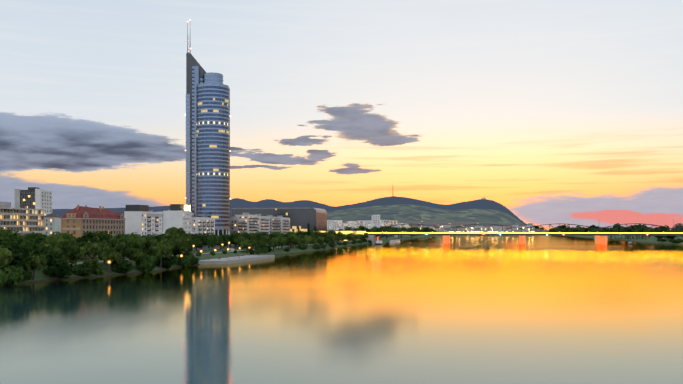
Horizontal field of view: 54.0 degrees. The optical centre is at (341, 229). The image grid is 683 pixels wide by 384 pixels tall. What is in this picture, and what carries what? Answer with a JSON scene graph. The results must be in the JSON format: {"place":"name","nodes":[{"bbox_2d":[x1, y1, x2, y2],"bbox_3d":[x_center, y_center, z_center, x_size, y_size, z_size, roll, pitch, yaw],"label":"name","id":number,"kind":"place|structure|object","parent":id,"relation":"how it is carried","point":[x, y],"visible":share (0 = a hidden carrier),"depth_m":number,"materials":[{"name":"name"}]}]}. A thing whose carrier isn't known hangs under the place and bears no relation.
{"place":"outdoors","nodes":[
{"label":"outdoors","id":0,"kind":"place"},
{"bbox_2d":[0,202,43,234],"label":"office building","id":1,"kind":"structure","parent":0,"point":[23,221],"depth_m":335.81,"materials":[{"name":"beige concrete"}]},
{"bbox_2d":[15,187,51,233],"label":"apartment building","id":2,"kind":"structure","parent":0,"point":[34,198],"depth_m":563.79,"materials":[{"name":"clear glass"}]},
{"bbox_2d":[43,213,60,234],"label":"block building","id":3,"kind":"structure","parent":0,"point":[52,222],"depth_m":511.22,"materials":[{"name":"white concrete"}]},
{"bbox_2d":[60,205,125,237],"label":"apartment building","id":4,"kind":"structure","parent":0,"point":[77,221],"depth_m":395.51,"materials":[{"name":"stone"}]},
{"bbox_2d":[124,205,161,236],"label":"white block building","id":5,"kind":"structure","parent":0,"point":[142,220],"depth_m":451.06,"materials":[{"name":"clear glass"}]},
{"bbox_2d":[163,204,191,231],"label":"white block building","id":6,"kind":"structure","parent":0,"point":[177,216],"depth_m":512.03,"materials":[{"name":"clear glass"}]},
{"bbox_2d":[0,235,441,286],"bbox_3d":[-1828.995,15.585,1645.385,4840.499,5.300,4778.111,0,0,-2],"label":"bank ground","id":7,"kind":"structure","parent":0,"point":[40,276],"depth_m":377.96,"materials":[{"name":"green plant"}]},
{"bbox_2d":[0,265,10,285],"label":"tree","id":8,"kind":"object","parent":7,"relation":"on","point":[4,276],"visible":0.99,"depth_m":200.92,"materials":[{"name":"green plant"}]},
{"bbox_2d":[0,245,12,266],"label":"tree","id":9,"kind":"object","parent":7,"relation":"on","point":[6,256],"visible":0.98,"depth_m":203.73,"materials":[{"name":"green plant"}]},
{"bbox_2d":[0,228,21,244],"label":"tree","id":10,"kind":"object","parent":7,"relation":"on","point":[9,236],"visible":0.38,"depth_m":240.44,"materials":[{"name":"green plant"}]},
{"bbox_2d":[3,265,24,285],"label":"tree","id":11,"kind":"object","parent":7,"relation":"on","point":[16,276],"visible":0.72,"depth_m":205.78,"materials":[{"name":"green plant"}]},
{"bbox_2d":[0,240,31,270],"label":"tree","id":12,"kind":"object","parent":7,"relation":"on","point":[20,260],"visible":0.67,"depth_m":211.07,"materials":[{"name":"green plant"}]},
{"bbox_2d":[19,267,32,280],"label":"tree","id":13,"kind":"object","parent":7,"relation":"on","point":[27,275],"visible":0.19,"depth_m":216.95,"materials":[{"name":"green plant"}]},
{"bbox_2d":[20,240,45,254],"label":"tree","id":14,"kind":"object","parent":7,"relation":"on","point":[34,248],"visible":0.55,"depth_m":244.24,"materials":[{"name":"green plant"}]},
{"bbox_2d":[24,233,45,242],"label":"tree","id":15,"kind":"object","parent":7,"relation":"on","point":[38,238],"visible":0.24,"depth_m":259.57,"materials":[{"name":"green plant"}]},
{"bbox_2d":[24,253,47,279],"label":"tree","id":16,"kind":"object","parent":7,"relation":"on","point":[38,262],"visible":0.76,"depth_m":220.22,"materials":[{"name":"green plant"}]},
{"bbox_2d":[39,248,61,266],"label":"tree","id":17,"kind":"object","parent":7,"relation":"on","point":[51,255],"visible":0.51,"depth_m":232.03,"materials":[{"name":"green plant"}]},
{"bbox_2d":[38,234,63,250],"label":"tree","id":18,"kind":"object","parent":7,"relation":"on","point":[51,240],"visible":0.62,"depth_m":252.77,"materials":[{"name":"green plant"}]},
{"bbox_2d":[50,247,61,261],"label":"tree","id":19,"kind":"object","parent":7,"relation":"on","point":[56,249],"visible":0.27,"depth_m":235.82,"materials":[{"name":"green plant"}]},
{"bbox_2d":[42,258,72,279],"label":"bush","id":20,"kind":"object","parent":7,"relation":"on","point":[52,269],"visible":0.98,"depth_m":228.79,"materials":[{"name":"green plant"}]},
{"bbox_2d":[52,231,70,238],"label":"tree","id":21,"kind":"object","parent":7,"relation":"on","point":[55,234],"visible":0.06,"depth_m":307.65,"materials":[{"name":"green plant"}]},
{"bbox_2d":[53,232,72,240],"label":"tree","id":22,"kind":"object","parent":7,"relation":"on","point":[64,238],"visible":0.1,"depth_m":288.85,"materials":[{"name":"green plant"}]},
{"bbox_2d":[59,239,80,261],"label":"tree","id":23,"kind":"object","parent":7,"relation":"on","point":[72,246],"visible":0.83,"depth_m":237.05,"materials":[{"name":"green plant"}]},
{"bbox_2d":[69,249,80,272],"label":"tree","id":24,"kind":"object","parent":7,"relation":"on","point":[73,260],"visible":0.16,"depth_m":239.58,"materials":[{"name":"green plant"}]},
{"bbox_2d":[70,248,85,267],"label":"tree","id":25,"kind":"object","parent":7,"relation":"on","point":[82,252],"visible":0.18,"depth_m":246.51,"materials":[{"name":"green plant"}]},
{"bbox_2d":[72,264,91,275],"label":"bush","id":26,"kind":"object","parent":7,"relation":"on","point":[84,269],"visible":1,"depth_m":241.20,"materials":[{"name":"green plant"}]},
{"bbox_2d":[78,241,86,258],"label":"tree","id":27,"kind":"object","parent":7,"relation":"on","point":[81,244],"visible":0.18,"depth_m":278.64,"materials":[{"name":"green plant"}]},
{"bbox_2d":[76,231,102,258],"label":"tree","id":28,"kind":"object","parent":7,"relation":"on","point":[88,236],"visible":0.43,"depth_m":289.67,"materials":[{"name":"green plant"}]},
{"bbox_2d":[83,256,99,267],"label":"tree","id":29,"kind":"object","parent":7,"relation":"on","point":[89,262],"visible":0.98,"depth_m":246.54,"materials":[{"name":"green plant"}]},
{"bbox_2d":[85,241,101,258],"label":"tree","id":30,"kind":"object","parent":7,"relation":"on","point":[94,249],"visible":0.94,"depth_m":260.20,"materials":[{"name":"green plant"}]},
{"bbox_2d":[91,264,103,274],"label":"bush","id":31,"kind":"object","parent":7,"relation":"on","point":[97,269],"visible":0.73,"depth_m":248.50,"materials":[{"name":"green plant"}]},
{"bbox_2d":[97,240,107,262],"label":"tree","id":32,"kind":"object","parent":7,"relation":"on","point":[102,244],"visible":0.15,"depth_m":265.08,"materials":[{"name":"green plant"}]},
{"bbox_2d":[95,230,112,255],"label":"tree","id":33,"kind":"object","parent":7,"relation":"on","point":[105,232],"visible":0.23,"depth_m":318.91,"materials":[{"name":"green plant"}]},
{"bbox_2d":[97,233,111,239],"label":"tree","id":34,"kind":"object","parent":7,"relation":"on","point":[105,236],"visible":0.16,"depth_m":316.51,"materials":[{"name":"green plant"}]},
{"bbox_2d":[98,246,122,272],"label":"tree","id":35,"kind":"object","parent":7,"relation":"on","point":[107,253],"visible":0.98,"depth_m":253.76,"materials":[{"name":"green plant"}]},
{"bbox_2d":[105,237,130,256],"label":"tree","id":36,"kind":"object","parent":7,"relation":"on","point":[121,247],"visible":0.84,"depth_m":259.93,"materials":[{"name":"green plant"}]},
{"bbox_2d":[108,257,132,272],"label":"bush","id":37,"kind":"object","parent":7,"relation":"on","point":[124,266],"visible":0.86,"depth_m":257.80,"materials":[{"name":"green plant"}]},
{"bbox_2d":[113,232,142,257],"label":"tree","id":38,"kind":"object","parent":7,"relation":"on","point":[131,241],"visible":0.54,"depth_m":272.30,"materials":[{"name":"green plant"}]},
{"bbox_2d":[128,247,145,269],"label":"tree","id":39,"kind":"object","parent":7,"relation":"on","point":[136,254],"visible":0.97,"depth_m":268.53,"materials":[{"name":"green plant"}]},
{"bbox_2d":[131,233,146,249],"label":"tree","id":40,"kind":"object","parent":7,"relation":"on","point":[143,240],"visible":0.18,"depth_m":289.42,"materials":[{"name":"green plant"}]},
{"bbox_2d":[135,254,157,272],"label":"bush","id":41,"kind":"object","parent":7,"relation":"on","point":[148,265],"visible":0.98,"depth_m":270.21,"materials":[{"name":"green plant"}]},
{"bbox_2d":[143,248,152,255],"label":"tree","id":42,"kind":"object","parent":7,"relation":"on","point":[146,250],"visible":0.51,"depth_m":291.26,"materials":[{"name":"green plant"}]},
{"bbox_2d":[142,237,158,250],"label":"tree","id":43,"kind":"object","parent":7,"relation":"on","point":[147,245],"visible":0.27,"depth_m":293.71,"materials":[{"name":"green plant"}]},
{"bbox_2d":[148,239,173,267],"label":"tree","id":44,"kind":"object","parent":7,"relation":"on","point":[159,249],"visible":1,"depth_m":286.65,"materials":[{"name":"green plant"}]},
{"bbox_2d":[155,256,171,268],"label":"bush","id":45,"kind":"object","parent":7,"relation":"on","point":[166,263],"visible":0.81,"depth_m":289.84,"materials":[{"name":"green plant"}]},
{"bbox_2d":[162,233,184,258],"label":"tree","id":46,"kind":"object","parent":7,"relation":"on","point":[178,242],"visible":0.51,"depth_m":303.45,"materials":[{"name":"green plant"}]},
{"bbox_2d":[165,227,183,255],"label":"tree","id":47,"kind":"object","parent":7,"relation":"on","point":[178,231],"visible":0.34,"depth_m":324.94,"materials":[{"name":"green plant"}]},
{"bbox_2d":[170,255,179,263],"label":"bush","id":48,"kind":"object","parent":7,"relation":"on","point":[174,259],"visible":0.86,"depth_m":309.82,"materials":[{"name":"green plant"}]},
{"bbox_2d":[155,232,196,247],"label":"pavilion building","id":49,"kind":"structure","parent":7,"relation":"on","point":[158,233],"depth_m":455.05,"materials":[{"name":"white glass"}]},
{"bbox_2d":[172,243,187,258],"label":"tree","id":50,"kind":"object","parent":7,"relation":"on","point":[177,252],"visible":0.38,"depth_m":318.09,"materials":[{"name":"green plant"}]},
{"bbox_2d":[178,255,191,266],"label":"bush","id":51,"kind":"object","parent":7,"relation":"on","point":[186,261],"visible":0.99,"depth_m":313.70,"materials":[{"name":"green plant"}]},
{"bbox_2d":[181,229,191,241],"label":"tree","id":52,"kind":"object","parent":7,"relation":"on","point":[186,236],"visible":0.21,"depth_m":331.69,"materials":[{"name":"green plant"}]},
{"bbox_2d":[183,239,192,252],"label":"tree","id":53,"kind":"object","parent":7,"relation":"on","point":[189,243],"visible":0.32,"depth_m":326.93,"materials":[{"name":"green plant"}]},
{"bbox_2d":[185,252,195,265],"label":"tree","id":54,"kind":"object","parent":7,"relation":"on","point":[192,256],"visible":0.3,"depth_m":322.36,"materials":[{"name":"green plant"}]},
{"bbox_2d":[191,238,202,251],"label":"tree","id":55,"kind":"object","parent":7,"relation":"on","point":[196,242],"visible":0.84,"depth_m":391.49,"materials":[{"name":"green plant"}]},
{"bbox_2d":[195,236,207,249],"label":"tree","id":56,"kind":"object","parent":7,"relation":"on","point":[203,239],"visible":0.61,"depth_m":432.29,"materials":[{"name":"green plant"}]},
{"bbox_2d":[192,217,214,245],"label":"white block building","id":57,"kind":"structure","parent":7,"relation":"on","point":[202,225],"depth_m":535.59,"materials":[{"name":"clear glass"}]},
{"bbox_2d":[185,20,234,243],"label":"skyscraper","id":58,"kind":"structure","parent":7,"relation":"on","point":[208,116],"depth_m":590.83,"materials":[{"name":"blue glass"}]},
{"bbox_2d":[207,235,222,249],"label":"tree","id":59,"kind":"object","parent":7,"relation":"on","point":[212,241],"visible":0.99,"depth_m":410.92,"materials":[{"name":"green plant"}]},
{"bbox_2d":[216,241,227,249],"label":"tree","id":60,"kind":"object","parent":7,"relation":"on","point":[225,243],"visible":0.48,"depth_m":430.07,"materials":[{"name":"green plant"}]},
{"bbox_2d":[227,236,233,247],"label":"tree","id":61,"kind":"object","parent":7,"relation":"on","point":[230,239],"visible":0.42,"depth_m":479.32,"materials":[{"name":"green plant"}]},
{"bbox_2d":[229,231,238,247],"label":"tree","id":62,"kind":"object","parent":7,"relation":"on","point":[234,234],"visible":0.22,"depth_m":488.09,"materials":[{"name":"green plant"}]},
{"bbox_2d":[47,235,423,265],"bbox_3d":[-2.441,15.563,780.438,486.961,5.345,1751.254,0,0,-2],"label":"promenade paths","id":63,"kind":"structure","parent":7,"relation":"on","point":[231,260],"depth_m":365.43,"materials":[{"name":"concrete"}]},
{"bbox_2d":[230,217,245,235],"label":"apartment building","id":64,"kind":"structure","parent":7,"relation":"on","point":[237,225],"depth_m":622.60,"materials":[{"name":"grey concrete"}]},
{"bbox_2d":[234,235,244,247],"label":"tree","id":65,"kind":"object","parent":7,"relation":"on","point":[237,239],"visible":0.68,"depth_m":467.29,"materials":[{"name":"green plant"}]},
{"bbox_2d":[235,213,257,233],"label":"apartment building","id":66,"kind":"structure","parent":7,"relation":"on","point":[251,222],"depth_m":655.00,"materials":[{"name":"white concrete"}]},
{"bbox_2d":[240,240,252,252],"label":"tree","id":67,"kind":"object","parent":7,"relation":"on","point":[246,244],"visible":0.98,"depth_m":425.94,"materials":[{"name":"green plant"}]},
{"bbox_2d":[241,233,253,238],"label":"tree","id":68,"kind":"object","parent":7,"relation":"on","point":[247,235],"visible":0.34,"depth_m":479.82,"materials":[{"name":"green plant"}]},
{"bbox_2d":[249,239,257,247],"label":"tree","id":69,"kind":"object","parent":7,"relation":"on","point":[254,242],"visible":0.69,"depth_m":441.53,"materials":[{"name":"green plant"}]},
{"bbox_2d":[257,240,266,247],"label":"tree","id":70,"kind":"object","parent":7,"relation":"on","point":[261,244],"visible":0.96,"depth_m":447.66,"materials":[{"name":"green plant"}]},
{"bbox_2d":[261,235,270,246],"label":"tree","id":71,"kind":"object","parent":7,"relation":"on","point":[266,238],"visible":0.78,"depth_m":458.66,"materials":[{"name":"green plant"}]},
{"bbox_2d":[268,238,277,251],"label":"tree","id":72,"kind":"object","parent":7,"relation":"on","point":[274,242],"visible":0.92,"depth_m":465.99,"materials":[{"name":"green plant"}]},
{"bbox_2d":[232,207,326,231],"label":"building","id":73,"kind":"structure","parent":7,"relation":"on","point":[301,218],"depth_m":891.99,"materials":[{"name":"brown glass"}]},
{"bbox_2d":[275,236,283,249],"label":"tree","id":74,"kind":"object","parent":7,"relation":"on","point":[280,241],"visible":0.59,"depth_m":483.74,"materials":[{"name":"green plant"}]},
{"bbox_2d":[273,216,289,233],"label":"apartment building","id":75,"kind":"structure","parent":7,"relation":"on","point":[284,225],"depth_m":761.27,"materials":[{"name":"white concrete"}]},
{"bbox_2d":[277,236,286,249],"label":"tree","id":76,"kind":"object","parent":7,"relation":"on","point":[284,239],"visible":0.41,"depth_m":491.74,"materials":[{"name":"green plant"}]},
{"bbox_2d":[286,235,293,248],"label":"tree","id":77,"kind":"object","parent":7,"relation":"on","point":[290,239],"visible":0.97,"depth_m":507.36,"materials":[{"name":"green plant"}]},
{"bbox_2d":[289,234,298,247],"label":"tree","id":78,"kind":"object","parent":7,"relation":"on","point":[296,239],"visible":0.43,"depth_m":520.53,"materials":[{"name":"green plant"}]},
{"bbox_2d":[296,243,305,249],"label":"tree","id":79,"kind":"object","parent":7,"relation":"on","point":[301,246],"visible":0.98,"depth_m":528.66,"materials":[{"name":"green plant"}]},
{"bbox_2d":[304,237,309,244],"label":"tree","id":80,"kind":"object","parent":7,"relation":"on","point":[307,239],"visible":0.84,"depth_m":550.52,"materials":[{"name":"green plant"}]},
{"bbox_2d":[317,239,323,245],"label":"tree","id":81,"kind":"object","parent":7,"relation":"on","point":[320,241],"visible":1,"depth_m":590.85,"materials":[{"name":"green plant"}]},
{"bbox_2d":[316,232,326,244],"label":"tree","id":82,"kind":"object","parent":7,"relation":"on","point":[321,234],"visible":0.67,"depth_m":607.45,"materials":[{"name":"green plant"}]},
{"bbox_2d":[329,234,335,241],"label":"tree","id":83,"kind":"object","parent":7,"relation":"on","point":[332,238],"visible":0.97,"depth_m":641.94,"materials":[{"name":"green plant"}]},
{"bbox_2d":[313,230,365,234],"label":"station concourse","id":84,"kind":"object","parent":7,"relation":"on","point":[353,231],"depth_m":865.26,"materials":[{"name":"yellow"}]},
{"bbox_2d":[332,222,350,229],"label":"block building","id":85,"kind":"structure","parent":7,"relation":"on","point":[336,226],"depth_m":1089.03,"materials":[{"name":"white concrete"}]},
{"bbox_2d":[346,233,352,242],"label":"tree","id":86,"kind":"object","parent":7,"relation":"on","point":[349,237],"visible":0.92,"depth_m":744.57,"materials":[{"name":"green plant"}]},
{"bbox_2d":[351,224,368,229],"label":"block building","id":87,"kind":"structure","parent":7,"relation":"on","point":[356,226],"depth_m":1120.25,"materials":[{"name":"white concrete"}]},
{"bbox_2d":[358,225,368,232],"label":"tree","id":88,"kind":"object","parent":7,"relation":"on","point":[363,228],"visible":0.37,"depth_m":938.01,"materials":[{"name":"green plant"}]},
{"bbox_2d":[372,213,379,237],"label":"block building","id":89,"kind":"structure","parent":7,"relation":"on","point":[375,220],"depth_m":1151.19,"materials":[{"name":"white concrete"}]},
{"bbox_2d":[374,228,382,240],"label":"tree","id":90,"kind":"object","parent":7,"relation":"on","point":[379,230],"visible":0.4,"depth_m":894.97,"materials":[{"name":"green plant"}]},
{"bbox_2d":[383,220,397,235],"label":"building","id":91,"kind":"structure","parent":7,"relation":"on","point":[389,222],"depth_m":1410.50,"materials":[{"name":"white concrete"}]},
{"bbox_2d":[354,232,682,244],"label":"bridge","id":92,"kind":"structure","parent":7,"relation":"on","point":[372,236],"depth_m":816.41,"materials":[{"name":"yellow"}]},
{"bbox_2d":[376,220,682,243],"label":"bridge","id":93,"kind":"structure","parent":7,"relation":"on","point":[598,238],"depth_m":851.86,"materials":[{"name":"grey metal"}]},
{"bbox_2d":[86,235,403,255],"bbox_3d":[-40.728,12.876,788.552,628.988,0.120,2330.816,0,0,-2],"label":"handelskai road","id":94,"kind":"structure","parent":0,"point":[228,245],"depth_m":525.35,"materials":[{"name":"grey asphalt"}]},
{"bbox_2d":[253,214,269,233],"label":"apartment building","id":95,"kind":"structure","parent":0,"point":[263,224],"depth_m":690.84,"materials":[{"name":"white concrete"}]},
{"bbox_2d":[267,215,279,233],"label":"apartment building","id":96,"kind":"structure","parent":0,"point":[274,224],"depth_m":726.02,"materials":[{"name":"white concrete"}]},
{"bbox_2d":[52,196,548,230],"bbox_3d":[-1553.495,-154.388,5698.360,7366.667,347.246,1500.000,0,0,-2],"label":"hills","id":97,"kind":"structure","parent":0,"point":[391,200],"depth_m":6251.94,"materials":[{"name":"green plant"}]},
{"bbox_2d":[327,220,332,229],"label":"block building","id":98,"kind":"structure","parent":0,"point":[329,224],"depth_m":1198.48,"materials":[{"name":"white concrete"}]},
{"bbox_2d":[0,235,682,383],"bbox_3d":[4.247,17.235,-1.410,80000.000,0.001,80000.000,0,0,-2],"label":"river water","id":99,"kind":"structure","parent":0,"point":[545,309],"depth_m":129.12,"materials":[{"name":"orange liquid"}]},
{"bbox_2d":[375,241,385,244],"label":"boat","id":100,"kind":"object","parent":99,"relation":"on","point":[379,243],"visible":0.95,"depth_m":793.08,"materials":[{"name":"white"}]},
{"bbox_2d":[0,0,682,229],"label":"sky","id":101,"kind":"structure","parent":0,"point":[553,112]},
{"bbox_2d":[364,220,370,228],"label":"building","id":102,"kind":"structure","parent":0,"point":[367,222],"depth_m":1467.98,"materials":[{"name":"white concrete"}]},
{"bbox_2d":[327,204,523,224],"bbox_3d":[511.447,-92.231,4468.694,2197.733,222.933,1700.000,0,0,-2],"label":"vineyard hill","id":103,"kind":"structure","parent":0,"point":[404,212],"depth_m":4624.64,"materials":[{"name":"green plant"}]},
{"bbox_2d":[342,221,550,235],"bbox_3d":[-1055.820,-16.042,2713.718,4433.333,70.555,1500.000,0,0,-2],"label":"trees","id":104,"kind":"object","parent":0,"point":[455,224],"depth_m":3040.06,"materials":[{"name":"green plant"}]},
{"bbox_2d":[409,223,534,235],"bbox_3d":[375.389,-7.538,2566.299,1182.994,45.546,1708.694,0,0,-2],"label":"town buildings","id":105,"kind":"structure","parent":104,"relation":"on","point":[492,228],"depth_m":2108.77,"materials":[{"name":"white"}]},
{"bbox_2d":[557,232,682,244],"bbox_3d":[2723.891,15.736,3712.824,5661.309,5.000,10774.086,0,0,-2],"label":"island ground","id":106,"kind":"structure","parent":0,"point":[652,239],"depth_m":1092.66,"materials":[{"name":"green plant"}]},
{"bbox_2d":[623,226,633,238],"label":"tree","id":107,"kind":"object","parent":106,"relation":"on","point":[628,229],"visible":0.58,"depth_m":1080.66,"materials":[{"name":"green plant"}]},
{"bbox_2d":[635,225,648,238],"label":"tree","id":108,"kind":"object","parent":106,"relation":"on","point":[641,229],"visible":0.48,"depth_m":1025.42,"materials":[{"name":"green plant"}]},
{"bbox_2d":[653,227,666,231],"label":"tree","id":109,"kind":"object","parent":106,"relation":"on","point":[657,228],"visible":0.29,"depth_m":984.42,"materials":[{"name":"green plant"}]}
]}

